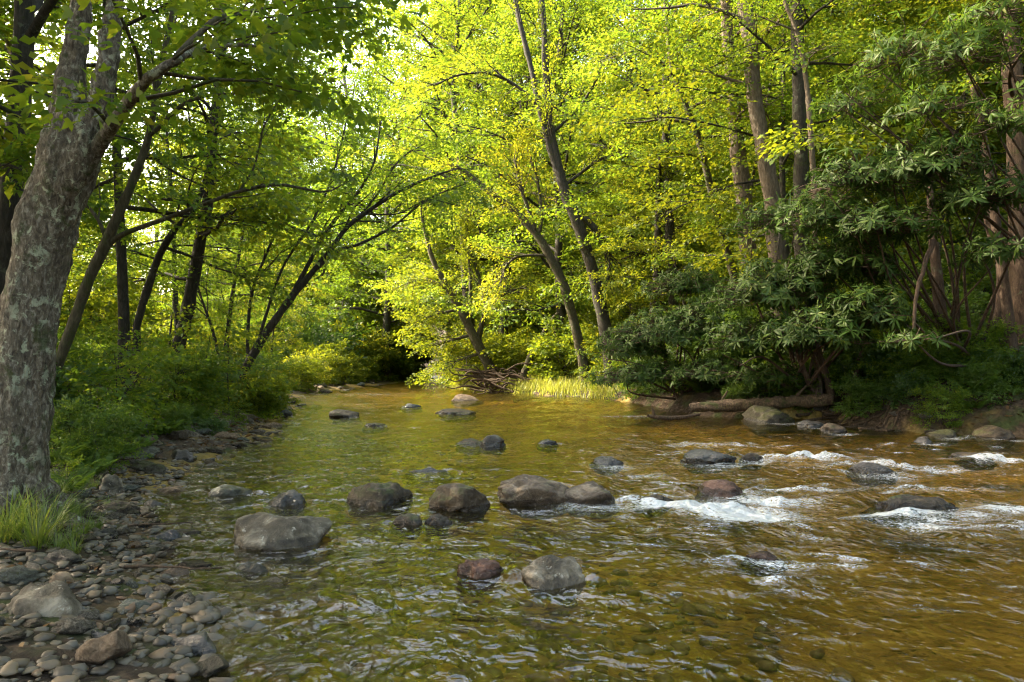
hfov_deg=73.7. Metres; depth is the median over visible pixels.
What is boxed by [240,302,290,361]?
shrub
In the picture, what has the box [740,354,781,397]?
shrub
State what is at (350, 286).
slender tree
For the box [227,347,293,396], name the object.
shrub
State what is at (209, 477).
cobble
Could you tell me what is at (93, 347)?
shrub
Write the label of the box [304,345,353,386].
shrub
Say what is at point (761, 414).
boulder
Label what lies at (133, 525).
stick
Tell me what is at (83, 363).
shrub
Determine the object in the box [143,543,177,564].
stick
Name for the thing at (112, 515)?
cobble
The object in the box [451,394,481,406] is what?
stone
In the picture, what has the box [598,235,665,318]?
slender tree
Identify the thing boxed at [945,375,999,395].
fern
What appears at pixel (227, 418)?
shrub
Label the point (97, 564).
cobble
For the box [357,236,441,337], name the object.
slender tree
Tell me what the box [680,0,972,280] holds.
slender tree
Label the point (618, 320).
shrub
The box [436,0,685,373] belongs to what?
tall tree
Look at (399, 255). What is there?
slender tree
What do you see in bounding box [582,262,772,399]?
rhododendron
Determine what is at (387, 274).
tall tree
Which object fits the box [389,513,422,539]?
stone
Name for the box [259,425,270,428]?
cobble
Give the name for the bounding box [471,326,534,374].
shrub
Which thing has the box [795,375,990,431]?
exposed roots
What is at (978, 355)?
shrub
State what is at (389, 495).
boulder
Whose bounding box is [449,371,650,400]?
grass
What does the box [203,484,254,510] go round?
boulder
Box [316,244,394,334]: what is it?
slender tree
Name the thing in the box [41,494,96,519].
grass tuft
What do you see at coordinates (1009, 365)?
shrub
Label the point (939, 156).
rhododendron
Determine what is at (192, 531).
cobble
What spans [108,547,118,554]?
cobble
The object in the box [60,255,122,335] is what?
shrub
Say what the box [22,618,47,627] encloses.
cobble
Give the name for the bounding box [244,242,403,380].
shrub
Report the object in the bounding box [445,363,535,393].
brush pile
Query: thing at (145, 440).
fern
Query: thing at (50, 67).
tall tree
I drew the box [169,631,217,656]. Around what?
rock
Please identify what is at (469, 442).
stone
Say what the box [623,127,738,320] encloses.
slender tree
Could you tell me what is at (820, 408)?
cobble
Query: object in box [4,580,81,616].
boulder
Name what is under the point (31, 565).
cobble
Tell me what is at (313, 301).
shrub
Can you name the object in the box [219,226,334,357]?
slender tree
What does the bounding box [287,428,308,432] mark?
cobble
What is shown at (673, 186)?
slender tree
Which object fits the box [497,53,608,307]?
tall tree
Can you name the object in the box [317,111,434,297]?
tall tree
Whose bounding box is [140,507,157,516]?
stick
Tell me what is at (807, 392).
fern
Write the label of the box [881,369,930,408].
shrub
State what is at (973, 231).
shrub
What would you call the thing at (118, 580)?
cobble
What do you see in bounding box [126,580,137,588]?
cobble
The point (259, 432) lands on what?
cobble
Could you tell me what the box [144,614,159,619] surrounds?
cobble
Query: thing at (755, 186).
slender tree
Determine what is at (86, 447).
shrub
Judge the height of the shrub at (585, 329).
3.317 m
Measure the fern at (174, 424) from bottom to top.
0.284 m
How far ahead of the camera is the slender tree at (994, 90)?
24.02 m
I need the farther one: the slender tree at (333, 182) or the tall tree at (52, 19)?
the slender tree at (333, 182)
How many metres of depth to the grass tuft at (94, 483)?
6.17 m
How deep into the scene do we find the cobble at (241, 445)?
9.91 m
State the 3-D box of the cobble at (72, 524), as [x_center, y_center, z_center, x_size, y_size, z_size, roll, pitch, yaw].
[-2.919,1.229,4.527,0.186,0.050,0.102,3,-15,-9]
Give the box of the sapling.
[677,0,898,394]
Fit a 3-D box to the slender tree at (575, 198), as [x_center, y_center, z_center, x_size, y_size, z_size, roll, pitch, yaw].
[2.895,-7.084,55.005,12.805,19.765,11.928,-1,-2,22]
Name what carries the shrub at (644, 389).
on the ground at (770, 610)
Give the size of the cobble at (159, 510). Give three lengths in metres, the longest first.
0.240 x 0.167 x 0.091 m
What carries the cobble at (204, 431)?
on the ground at (770, 610)
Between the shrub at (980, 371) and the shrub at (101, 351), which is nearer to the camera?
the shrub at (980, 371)
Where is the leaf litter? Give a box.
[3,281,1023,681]
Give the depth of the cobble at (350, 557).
4.89 m
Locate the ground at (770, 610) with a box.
[0,228,1023,681]
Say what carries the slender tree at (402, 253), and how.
on the ground at (770, 610)
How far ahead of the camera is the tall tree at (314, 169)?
74.35 m
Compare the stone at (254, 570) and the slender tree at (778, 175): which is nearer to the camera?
the stone at (254, 570)
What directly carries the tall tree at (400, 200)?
on the ground at (770, 610)
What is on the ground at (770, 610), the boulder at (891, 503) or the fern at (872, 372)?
the fern at (872, 372)
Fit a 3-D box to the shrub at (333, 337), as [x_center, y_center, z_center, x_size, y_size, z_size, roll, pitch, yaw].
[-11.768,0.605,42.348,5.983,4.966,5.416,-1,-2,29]
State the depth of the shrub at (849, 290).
15.58 m
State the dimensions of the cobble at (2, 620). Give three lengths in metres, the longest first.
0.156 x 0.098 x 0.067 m
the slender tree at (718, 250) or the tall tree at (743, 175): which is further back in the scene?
the slender tree at (718, 250)
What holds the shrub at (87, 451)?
on the ground at (770, 610)
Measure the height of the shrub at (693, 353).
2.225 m
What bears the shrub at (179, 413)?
on the ground at (770, 610)
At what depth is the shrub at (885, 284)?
16.81 m
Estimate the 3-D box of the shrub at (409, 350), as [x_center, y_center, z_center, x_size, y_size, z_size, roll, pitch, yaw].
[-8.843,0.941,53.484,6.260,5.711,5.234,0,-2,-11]
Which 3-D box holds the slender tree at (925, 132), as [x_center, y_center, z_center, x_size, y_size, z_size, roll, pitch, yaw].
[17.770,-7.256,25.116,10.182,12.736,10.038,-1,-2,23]
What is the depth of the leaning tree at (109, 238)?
8.19 m
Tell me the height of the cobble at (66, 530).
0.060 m
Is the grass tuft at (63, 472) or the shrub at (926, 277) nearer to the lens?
the grass tuft at (63, 472)
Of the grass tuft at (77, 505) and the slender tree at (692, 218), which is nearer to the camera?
the grass tuft at (77, 505)
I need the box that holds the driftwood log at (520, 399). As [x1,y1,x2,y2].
[513,384,562,402]
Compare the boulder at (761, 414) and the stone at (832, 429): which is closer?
the stone at (832, 429)
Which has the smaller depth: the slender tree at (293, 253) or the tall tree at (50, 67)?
the tall tree at (50, 67)
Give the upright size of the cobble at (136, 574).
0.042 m
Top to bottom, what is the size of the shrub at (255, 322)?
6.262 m
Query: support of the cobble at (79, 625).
on the ground at (770, 610)
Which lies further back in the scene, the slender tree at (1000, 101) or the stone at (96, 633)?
the slender tree at (1000, 101)
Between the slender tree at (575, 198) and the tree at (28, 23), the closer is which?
the tree at (28, 23)
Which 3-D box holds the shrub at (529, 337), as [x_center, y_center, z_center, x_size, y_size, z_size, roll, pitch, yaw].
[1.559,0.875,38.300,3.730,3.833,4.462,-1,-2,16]
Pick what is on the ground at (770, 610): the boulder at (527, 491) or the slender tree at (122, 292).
the slender tree at (122, 292)
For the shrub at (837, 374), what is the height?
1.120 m
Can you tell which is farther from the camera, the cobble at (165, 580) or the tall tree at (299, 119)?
the tall tree at (299, 119)
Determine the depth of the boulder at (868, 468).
7.52 m
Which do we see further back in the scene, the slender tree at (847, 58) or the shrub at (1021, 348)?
the slender tree at (847, 58)
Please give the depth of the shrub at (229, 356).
14.24 m
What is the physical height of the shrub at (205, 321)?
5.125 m
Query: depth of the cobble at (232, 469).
8.12 m
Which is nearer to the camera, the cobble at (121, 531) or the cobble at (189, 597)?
the cobble at (189, 597)
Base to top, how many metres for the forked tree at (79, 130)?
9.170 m
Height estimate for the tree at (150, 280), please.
8.251 m
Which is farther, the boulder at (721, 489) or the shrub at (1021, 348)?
the shrub at (1021, 348)
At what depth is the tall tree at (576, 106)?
25.74 m
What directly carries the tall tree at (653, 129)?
on the ground at (770, 610)
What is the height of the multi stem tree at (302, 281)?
8.275 m
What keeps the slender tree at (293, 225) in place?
on the ground at (770, 610)
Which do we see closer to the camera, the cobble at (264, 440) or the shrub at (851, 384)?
the cobble at (264, 440)
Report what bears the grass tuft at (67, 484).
on the ground at (770, 610)
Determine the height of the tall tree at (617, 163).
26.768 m
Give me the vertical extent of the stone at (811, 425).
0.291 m
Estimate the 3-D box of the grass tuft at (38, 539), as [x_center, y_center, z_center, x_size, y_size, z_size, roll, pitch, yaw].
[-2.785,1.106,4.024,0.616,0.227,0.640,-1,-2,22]
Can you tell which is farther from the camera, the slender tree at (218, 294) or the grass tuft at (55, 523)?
the slender tree at (218, 294)
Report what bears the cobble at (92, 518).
on the pebbles
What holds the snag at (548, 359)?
on the ground at (770, 610)
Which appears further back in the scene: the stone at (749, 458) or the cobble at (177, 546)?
the stone at (749, 458)
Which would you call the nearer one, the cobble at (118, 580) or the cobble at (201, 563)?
the cobble at (118, 580)
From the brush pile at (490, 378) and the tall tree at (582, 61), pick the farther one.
the tall tree at (582, 61)
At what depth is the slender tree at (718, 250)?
30.74 m
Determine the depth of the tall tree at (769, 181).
17.08 m
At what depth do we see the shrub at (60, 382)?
8.31 m
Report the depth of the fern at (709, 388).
17.00 m
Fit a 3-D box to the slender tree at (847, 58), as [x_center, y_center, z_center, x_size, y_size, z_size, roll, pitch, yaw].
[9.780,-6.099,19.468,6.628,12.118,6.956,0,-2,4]
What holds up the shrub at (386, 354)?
on the ground at (770, 610)
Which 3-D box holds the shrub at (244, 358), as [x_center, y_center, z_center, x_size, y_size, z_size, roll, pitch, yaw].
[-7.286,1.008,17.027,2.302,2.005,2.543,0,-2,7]
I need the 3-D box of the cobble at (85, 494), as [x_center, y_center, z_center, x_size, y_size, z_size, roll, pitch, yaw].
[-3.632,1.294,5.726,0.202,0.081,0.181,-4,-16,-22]
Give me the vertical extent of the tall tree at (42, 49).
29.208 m
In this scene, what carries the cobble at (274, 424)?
on the ground at (770, 610)
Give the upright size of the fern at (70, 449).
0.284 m
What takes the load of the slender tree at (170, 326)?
on the ground at (770, 610)
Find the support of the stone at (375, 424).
in the water
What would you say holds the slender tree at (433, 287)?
on the ground at (770, 610)
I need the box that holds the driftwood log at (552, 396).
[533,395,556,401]
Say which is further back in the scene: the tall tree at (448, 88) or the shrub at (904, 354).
the tall tree at (448, 88)
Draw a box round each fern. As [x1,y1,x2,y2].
[49,438,91,465]
[50,428,115,452]
[50,465,99,491]
[58,451,119,474]
[75,437,136,458]
[108,423,152,441]
[108,434,157,452]
[147,416,184,434]
[685,380,723,392]
[710,380,727,387]
[735,381,761,395]
[782,383,821,396]
[855,362,891,377]
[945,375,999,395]
[959,396,993,408]
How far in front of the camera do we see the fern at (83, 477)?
5.80 m
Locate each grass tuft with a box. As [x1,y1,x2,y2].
[0,479,77,529]
[0,485,121,546]
[0,489,57,543]
[0,501,48,544]
[0,512,99,549]
[1,478,77,519]
[3,486,117,532]
[30,519,89,548]
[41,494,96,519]
[41,508,91,543]
[47,532,88,553]
[51,463,73,480]
[55,475,103,492]
[62,511,112,533]
[66,493,101,515]
[70,497,85,513]
[71,480,95,491]
[84,512,117,528]
[88,476,101,487]
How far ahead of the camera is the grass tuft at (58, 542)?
4.03 m
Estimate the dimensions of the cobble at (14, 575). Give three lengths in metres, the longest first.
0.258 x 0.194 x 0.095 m
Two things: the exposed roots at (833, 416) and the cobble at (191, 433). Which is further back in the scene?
the exposed roots at (833, 416)
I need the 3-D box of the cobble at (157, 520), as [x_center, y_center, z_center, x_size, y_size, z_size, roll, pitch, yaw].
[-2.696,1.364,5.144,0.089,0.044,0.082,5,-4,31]
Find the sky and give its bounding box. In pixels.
[0,0,849,306]
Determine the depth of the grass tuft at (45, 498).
4.55 m
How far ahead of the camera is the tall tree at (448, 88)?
75.98 m
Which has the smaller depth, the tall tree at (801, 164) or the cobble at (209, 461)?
the cobble at (209, 461)
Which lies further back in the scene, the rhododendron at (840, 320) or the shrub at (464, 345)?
the shrub at (464, 345)
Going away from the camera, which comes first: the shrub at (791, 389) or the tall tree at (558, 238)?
the shrub at (791, 389)
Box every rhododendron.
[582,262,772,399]
[693,188,925,399]
[761,121,1023,367]
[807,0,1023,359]
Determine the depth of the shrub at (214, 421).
10.56 m
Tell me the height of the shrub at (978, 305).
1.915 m
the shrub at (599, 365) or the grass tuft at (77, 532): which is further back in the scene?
the shrub at (599, 365)
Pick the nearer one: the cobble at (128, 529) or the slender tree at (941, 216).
the cobble at (128, 529)
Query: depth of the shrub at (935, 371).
13.15 m
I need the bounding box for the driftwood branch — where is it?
[647,413,700,419]
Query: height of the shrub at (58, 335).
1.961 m
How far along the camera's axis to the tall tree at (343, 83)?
56.54 m
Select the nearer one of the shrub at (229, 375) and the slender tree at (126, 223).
the shrub at (229, 375)
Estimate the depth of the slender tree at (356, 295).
48.38 m
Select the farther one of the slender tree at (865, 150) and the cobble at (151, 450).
the slender tree at (865, 150)
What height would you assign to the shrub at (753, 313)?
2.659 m
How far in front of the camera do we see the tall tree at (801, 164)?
16.05 m
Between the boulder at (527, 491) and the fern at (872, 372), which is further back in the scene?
the fern at (872, 372)
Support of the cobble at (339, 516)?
on the pebbles
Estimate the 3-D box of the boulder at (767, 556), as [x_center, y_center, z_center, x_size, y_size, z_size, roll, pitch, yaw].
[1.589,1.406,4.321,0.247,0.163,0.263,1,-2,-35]
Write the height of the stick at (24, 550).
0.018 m
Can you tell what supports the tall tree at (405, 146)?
on the ground at (770, 610)
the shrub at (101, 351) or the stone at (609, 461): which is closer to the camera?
the stone at (609, 461)
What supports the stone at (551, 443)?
in the water
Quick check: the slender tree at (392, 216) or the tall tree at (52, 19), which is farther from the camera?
the slender tree at (392, 216)
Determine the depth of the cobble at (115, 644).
2.61 m
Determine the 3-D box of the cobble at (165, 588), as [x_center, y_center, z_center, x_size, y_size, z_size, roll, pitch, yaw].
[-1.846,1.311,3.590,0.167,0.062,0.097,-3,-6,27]
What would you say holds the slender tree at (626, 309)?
on the ground at (770, 610)
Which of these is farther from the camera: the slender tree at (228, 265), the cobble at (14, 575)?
the slender tree at (228, 265)
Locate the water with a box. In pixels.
[139,375,1023,681]
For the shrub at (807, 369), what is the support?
on the ground at (770, 610)
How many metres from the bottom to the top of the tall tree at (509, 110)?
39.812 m
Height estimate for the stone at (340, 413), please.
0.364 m
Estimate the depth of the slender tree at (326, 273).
60.13 m
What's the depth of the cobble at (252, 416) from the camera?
13.60 m
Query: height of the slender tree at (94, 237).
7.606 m
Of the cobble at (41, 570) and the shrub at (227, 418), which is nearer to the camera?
the cobble at (41, 570)
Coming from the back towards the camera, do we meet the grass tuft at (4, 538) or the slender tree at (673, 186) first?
the slender tree at (673, 186)
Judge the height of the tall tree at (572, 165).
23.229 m
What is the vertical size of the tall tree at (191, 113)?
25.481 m
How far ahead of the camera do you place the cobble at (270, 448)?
10.12 m
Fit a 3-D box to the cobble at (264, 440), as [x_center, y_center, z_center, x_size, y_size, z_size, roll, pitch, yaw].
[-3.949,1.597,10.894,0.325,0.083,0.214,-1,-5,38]
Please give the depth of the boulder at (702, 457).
8.45 m
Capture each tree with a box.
[0,0,102,183]
[0,0,134,118]
[0,0,157,265]
[0,0,215,282]
[0,0,227,295]
[0,0,374,403]
[0,0,441,525]
[0,24,181,206]
[0,69,46,133]
[5,0,412,439]
[24,0,315,330]
[66,196,129,290]
[70,171,159,291]
[74,163,184,301]
[75,0,343,401]
[76,68,233,297]
[78,189,143,278]
[96,20,322,400]
[101,121,234,301]
[109,183,239,349]
[127,62,511,411]
[131,0,369,351]
[140,119,239,293]
[152,226,248,294]
[155,64,323,293]
[155,101,302,300]
[158,175,282,314]
[164,200,276,355]
[180,201,264,292]
[198,65,341,252]
[203,233,279,306]
[206,254,270,341]
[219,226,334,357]
[230,1,455,322]
[237,129,373,318]
[242,155,348,307]
[244,187,334,312]
[256,183,391,326]
[258,117,377,326]
[271,2,500,379]
[283,191,369,323]
[292,125,408,324]
[301,174,402,322]
[311,240,402,326]
[314,0,580,377]
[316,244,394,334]
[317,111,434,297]
[317,256,384,327]
[335,180,452,334]
[336,0,572,335]
[356,0,560,375]
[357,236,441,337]
[363,248,432,328]
[364,165,554,397]
[377,0,532,334]
[377,35,461,352]
[377,154,536,333]
[381,114,589,386]
[387,0,625,334]
[391,197,519,339]
[394,0,668,387]
[400,2,633,304]
[429,206,546,367]
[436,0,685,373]
[444,0,651,277]
[448,216,568,343]
[450,183,556,337]
[454,120,590,333]
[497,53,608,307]
[502,0,770,324]
[509,136,596,324]
[515,0,819,328]
[516,146,652,332]
[545,57,685,317]
[559,0,1023,317]
[564,0,792,355]
[565,155,727,322]
[566,171,653,318]
[576,138,739,324]
[580,0,762,353]
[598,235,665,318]
[603,0,831,361]
[603,46,700,307]
[605,122,703,311]
[606,0,832,317]
[612,0,726,303]
[623,1,907,289]
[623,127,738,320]
[635,109,732,305]
[659,0,937,361]
[671,22,777,254]
[676,63,936,282]
[677,64,901,275]
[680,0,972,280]
[681,0,962,304]
[683,206,793,317]
[691,33,869,274]
[692,69,876,315]
[746,0,969,283]
[760,55,963,258]
[809,0,1023,295]
[811,0,1023,149]
[818,1,1022,270]
[819,3,1005,287]
[823,0,1023,342]
[829,3,1022,249]
[858,0,1023,247]
[870,19,1023,215]
[925,50,1021,251]
[953,0,1023,213]
[978,0,1002,107]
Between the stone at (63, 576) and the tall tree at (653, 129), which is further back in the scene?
the tall tree at (653, 129)
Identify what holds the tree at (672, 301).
on the ground at (770, 610)
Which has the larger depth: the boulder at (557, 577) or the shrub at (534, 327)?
the shrub at (534, 327)
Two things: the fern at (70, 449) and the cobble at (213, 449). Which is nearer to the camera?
the fern at (70, 449)
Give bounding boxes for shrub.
[49,388,149,467]
[49,446,89,486]
[50,356,112,437]
[53,327,116,431]
[53,342,186,445]
[55,311,180,425]
[56,323,127,395]
[56,326,91,376]
[57,317,203,424]
[57,439,105,464]
[58,252,173,378]
[58,335,104,374]
[58,430,122,469]
[59,324,113,375]
[59,331,164,434]
[60,250,136,348]
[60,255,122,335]
[67,339,130,380]
[72,416,153,474]
[88,316,224,396]
[91,279,214,345]
[100,307,192,355]
[111,307,255,416]
[124,342,241,419]
[146,298,220,348]
[151,337,227,401]
[155,398,198,433]
[160,341,268,405]
[162,285,264,339]
[165,297,236,353]
[171,288,285,420]
[180,403,211,426]
[186,321,285,374]
[187,413,229,435]
[202,397,247,432]
[203,406,225,427]
[209,299,279,356]
[212,361,288,413]
[218,369,292,418]
[218,402,252,425]
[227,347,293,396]
[231,297,314,357]
[238,261,321,306]
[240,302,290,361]
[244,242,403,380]
[252,380,300,416]
[254,350,302,405]
[260,304,331,363]
[264,356,301,402]
[269,293,366,359]
[274,319,340,359]
[276,311,370,378]
[281,348,334,388]
[281,355,327,392]
[286,277,410,373]
[286,338,349,380]
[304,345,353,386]
[305,334,364,353]
[327,320,391,372]
[332,351,370,383]
[344,316,400,382]
[352,353,381,381]
[369,304,456,381]
[373,316,433,380]
[392,320,438,379]
[392,322,441,381]
[437,330,483,389]
[438,319,503,388]
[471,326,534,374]
[476,327,539,380]
[500,295,592,337]
[508,312,554,338]
[515,325,546,361]
[516,331,575,376]
[524,312,596,381]
[548,315,622,377]
[566,320,633,401]
[577,319,660,379]
[586,350,625,384]
[595,314,628,330]
[612,343,679,399]
[618,313,686,367]
[619,345,683,399]
[644,350,689,399]
[649,335,711,394]
[665,342,712,363]
[679,341,746,388]
[696,287,790,366]
[711,332,772,364]
[720,380,747,399]
[739,362,782,397]
[740,346,789,386]
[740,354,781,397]
[773,360,815,395]
[778,374,820,414]
[780,353,798,383]
[783,382,808,408]
[791,279,893,350]
[795,355,835,382]
[806,350,863,396]
[821,331,909,387]
[823,353,895,407]
[824,247,944,331]
[824,351,870,377]
[827,278,918,327]
[829,370,893,419]
[831,208,1008,326]
[850,328,915,382]
[854,284,927,353]
[855,355,919,405]
[881,357,947,398]
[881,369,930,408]
[882,238,946,308]
[891,342,937,378]
[896,214,972,283]
[899,255,995,320]
[899,309,1023,385]
[902,346,945,379]
[907,349,966,385]
[907,380,976,431]
[912,282,1002,332]
[928,335,1004,379]
[940,228,1008,281]
[940,240,1008,299]
[941,350,991,387]
[944,213,1007,250]
[947,213,1007,261]
[949,324,1015,387]
[952,352,1023,408]
[981,346,1023,387]
[984,333,1023,360]
[990,347,1023,393]
[1003,342,1023,385]
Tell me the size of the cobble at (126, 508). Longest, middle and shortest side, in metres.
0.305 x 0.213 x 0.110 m
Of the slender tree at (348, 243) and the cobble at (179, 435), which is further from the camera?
the slender tree at (348, 243)
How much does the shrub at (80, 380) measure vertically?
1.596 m
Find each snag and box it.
[520,312,558,381]
[542,315,560,373]
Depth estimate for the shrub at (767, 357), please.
15.88 m
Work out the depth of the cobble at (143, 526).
4.93 m
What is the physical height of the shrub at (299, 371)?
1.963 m
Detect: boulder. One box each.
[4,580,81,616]
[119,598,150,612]
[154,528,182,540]
[158,568,191,584]
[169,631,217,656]
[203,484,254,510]
[234,512,331,563]
[263,489,306,516]
[346,482,412,517]
[402,467,454,485]
[427,483,490,526]
[435,408,475,422]
[456,558,502,596]
[497,474,569,519]
[521,554,586,605]
[564,481,620,518]
[632,494,673,517]
[680,449,736,473]
[694,479,748,507]
[737,551,787,576]
[741,405,794,430]
[844,462,897,486]
[860,494,958,527]
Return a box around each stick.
[0,548,36,552]
[123,564,221,569]
[127,522,192,526]
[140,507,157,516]
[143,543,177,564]
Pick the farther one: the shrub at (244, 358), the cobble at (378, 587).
the shrub at (244, 358)
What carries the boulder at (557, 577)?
in the water
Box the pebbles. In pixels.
[0,413,854,681]
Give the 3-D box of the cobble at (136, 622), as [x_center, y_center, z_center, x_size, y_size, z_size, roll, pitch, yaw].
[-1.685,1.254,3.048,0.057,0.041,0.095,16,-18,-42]
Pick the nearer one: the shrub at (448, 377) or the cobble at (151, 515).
the cobble at (151, 515)
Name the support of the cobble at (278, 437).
on the ground at (770, 610)
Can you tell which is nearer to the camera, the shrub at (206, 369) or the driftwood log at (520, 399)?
the shrub at (206, 369)
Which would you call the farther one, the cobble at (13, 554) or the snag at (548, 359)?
the snag at (548, 359)
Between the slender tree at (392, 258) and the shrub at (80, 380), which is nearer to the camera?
the shrub at (80, 380)
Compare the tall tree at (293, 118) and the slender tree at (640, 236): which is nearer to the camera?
the slender tree at (640, 236)
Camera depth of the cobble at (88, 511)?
5.05 m
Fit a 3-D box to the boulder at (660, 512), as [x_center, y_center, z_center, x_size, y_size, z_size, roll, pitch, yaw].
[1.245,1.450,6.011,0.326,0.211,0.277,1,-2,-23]
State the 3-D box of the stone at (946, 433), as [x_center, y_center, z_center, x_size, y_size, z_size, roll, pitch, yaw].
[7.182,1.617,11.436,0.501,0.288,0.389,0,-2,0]
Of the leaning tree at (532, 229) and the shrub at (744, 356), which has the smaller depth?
the shrub at (744, 356)
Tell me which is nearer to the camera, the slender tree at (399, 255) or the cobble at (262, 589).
the cobble at (262, 589)
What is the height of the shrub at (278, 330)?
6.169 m
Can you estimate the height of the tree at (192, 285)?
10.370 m
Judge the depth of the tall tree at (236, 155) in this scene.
73.28 m
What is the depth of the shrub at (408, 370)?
48.33 m
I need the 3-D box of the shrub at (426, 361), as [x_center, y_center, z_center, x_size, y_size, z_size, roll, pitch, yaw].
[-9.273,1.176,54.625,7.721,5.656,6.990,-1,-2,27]
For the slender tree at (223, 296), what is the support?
on the ground at (770, 610)
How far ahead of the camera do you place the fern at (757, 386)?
15.75 m
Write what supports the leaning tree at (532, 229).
on the ground at (770, 610)
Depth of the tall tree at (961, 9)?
15.32 m
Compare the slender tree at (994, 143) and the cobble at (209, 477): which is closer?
the cobble at (209, 477)
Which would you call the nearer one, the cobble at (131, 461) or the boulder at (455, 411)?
the cobble at (131, 461)
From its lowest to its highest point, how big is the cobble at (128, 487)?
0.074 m
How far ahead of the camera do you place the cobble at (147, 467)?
7.20 m
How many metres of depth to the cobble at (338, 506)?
6.94 m
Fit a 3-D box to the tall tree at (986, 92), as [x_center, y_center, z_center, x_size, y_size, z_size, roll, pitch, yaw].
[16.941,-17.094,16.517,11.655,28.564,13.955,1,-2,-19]
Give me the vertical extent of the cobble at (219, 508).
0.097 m
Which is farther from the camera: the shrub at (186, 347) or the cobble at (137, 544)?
the shrub at (186, 347)
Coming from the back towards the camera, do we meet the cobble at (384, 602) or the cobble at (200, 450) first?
the cobble at (200, 450)
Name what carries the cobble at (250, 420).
on the ground at (770, 610)
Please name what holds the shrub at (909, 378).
on the ground at (770, 610)
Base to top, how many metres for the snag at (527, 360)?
3.528 m
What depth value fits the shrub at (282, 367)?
18.05 m
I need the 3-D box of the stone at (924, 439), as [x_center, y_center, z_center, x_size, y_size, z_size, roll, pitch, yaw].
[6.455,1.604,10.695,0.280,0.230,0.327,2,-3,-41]
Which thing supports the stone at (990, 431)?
on the ground at (770, 610)
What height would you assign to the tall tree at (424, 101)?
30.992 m
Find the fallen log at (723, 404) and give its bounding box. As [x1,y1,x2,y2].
[689,385,835,411]
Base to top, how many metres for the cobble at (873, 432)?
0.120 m
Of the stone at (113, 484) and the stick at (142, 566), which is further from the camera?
the stone at (113, 484)
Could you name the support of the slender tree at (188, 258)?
on the ground at (770, 610)
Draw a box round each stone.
[48,571,73,582]
[90,629,108,637]
[99,474,124,494]
[142,499,169,509]
[171,450,196,462]
[234,561,268,580]
[329,409,359,424]
[362,422,387,433]
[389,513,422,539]
[399,403,421,412]
[423,514,452,539]
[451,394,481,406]
[455,438,480,454]
[480,435,506,454]
[536,439,558,452]
[589,456,623,475]
[737,453,763,470]
[796,420,823,434]
[820,423,847,439]
[910,436,935,450]
[925,429,958,445]
[946,452,996,470]
[972,425,1015,448]
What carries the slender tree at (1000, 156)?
on the ground at (770, 610)
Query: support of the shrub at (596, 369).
on the ground at (770, 610)
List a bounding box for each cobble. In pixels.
[0,565,40,584]
[0,616,5,625]
[0,629,26,643]
[0,644,6,652]
[7,547,30,556]
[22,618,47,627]
[24,562,42,568]
[36,567,44,573]
[44,549,79,563]
[50,616,96,633]
[51,469,69,474]
[52,526,67,532]
[58,522,86,528]
[62,533,97,543]
[69,489,91,498]
[70,505,91,514]
[71,468,108,478]
[75,629,132,663]
[78,611,99,619]
[84,514,97,519]
[91,561,106,568]
[98,500,140,514]
[99,527,118,538]
[101,618,120,630]
[103,511,125,519]
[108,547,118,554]
[110,577,124,584]
[115,456,140,463]
[117,528,125,534]
[123,484,141,491]
[124,527,133,532]
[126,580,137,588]
[127,541,141,548]
[127,617,142,626]
[129,446,159,459]
[130,460,165,474]
[132,480,147,484]
[133,570,142,577]
[138,506,151,511]
[138,521,154,527]
[142,546,160,554]
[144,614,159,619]
[146,514,157,517]
[149,519,160,522]
[152,584,174,593]
[153,508,171,513]
[155,486,195,501]
[155,544,167,550]
[160,577,173,583]
[161,541,180,548]
[164,591,183,602]
[168,430,188,439]
[175,593,195,604]
[177,529,201,537]
[178,559,214,569]
[183,430,203,436]
[191,654,228,681]
[196,428,212,434]
[197,447,206,452]
[203,476,219,480]
[204,459,218,465]
[206,446,226,454]
[210,481,225,484]
[212,507,226,512]
[212,602,225,608]
[213,431,239,438]
[224,467,241,471]
[231,442,247,448]
[236,437,249,440]
[238,413,258,420]
[240,456,259,461]
[243,418,254,422]
[249,430,265,434]
[250,577,285,595]
[256,438,272,441]
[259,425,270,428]
[259,444,274,450]
[265,422,281,429]
[272,436,285,440]
[278,409,292,415]
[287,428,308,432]
[319,389,332,394]
[329,503,343,510]
[334,514,343,519]
[343,550,368,558]
[357,592,397,616]
[365,571,401,593]
[813,406,825,410]
[864,430,883,434]
[918,412,931,418]
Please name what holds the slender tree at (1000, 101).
on the ground at (770, 610)
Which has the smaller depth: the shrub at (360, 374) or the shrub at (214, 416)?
the shrub at (214, 416)
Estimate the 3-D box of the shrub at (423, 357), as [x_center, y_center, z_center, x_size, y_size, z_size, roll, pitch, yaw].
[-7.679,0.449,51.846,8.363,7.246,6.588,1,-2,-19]
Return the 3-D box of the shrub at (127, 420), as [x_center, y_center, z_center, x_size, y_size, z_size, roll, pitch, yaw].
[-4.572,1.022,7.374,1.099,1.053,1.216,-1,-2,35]
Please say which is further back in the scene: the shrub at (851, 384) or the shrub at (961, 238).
the shrub at (961, 238)
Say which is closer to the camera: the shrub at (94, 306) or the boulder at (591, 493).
the boulder at (591, 493)
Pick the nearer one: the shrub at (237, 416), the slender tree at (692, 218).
the shrub at (237, 416)
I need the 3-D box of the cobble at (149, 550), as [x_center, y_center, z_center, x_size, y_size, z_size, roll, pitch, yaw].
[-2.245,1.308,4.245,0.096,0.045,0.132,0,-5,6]
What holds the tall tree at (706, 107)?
on the ground at (770, 610)

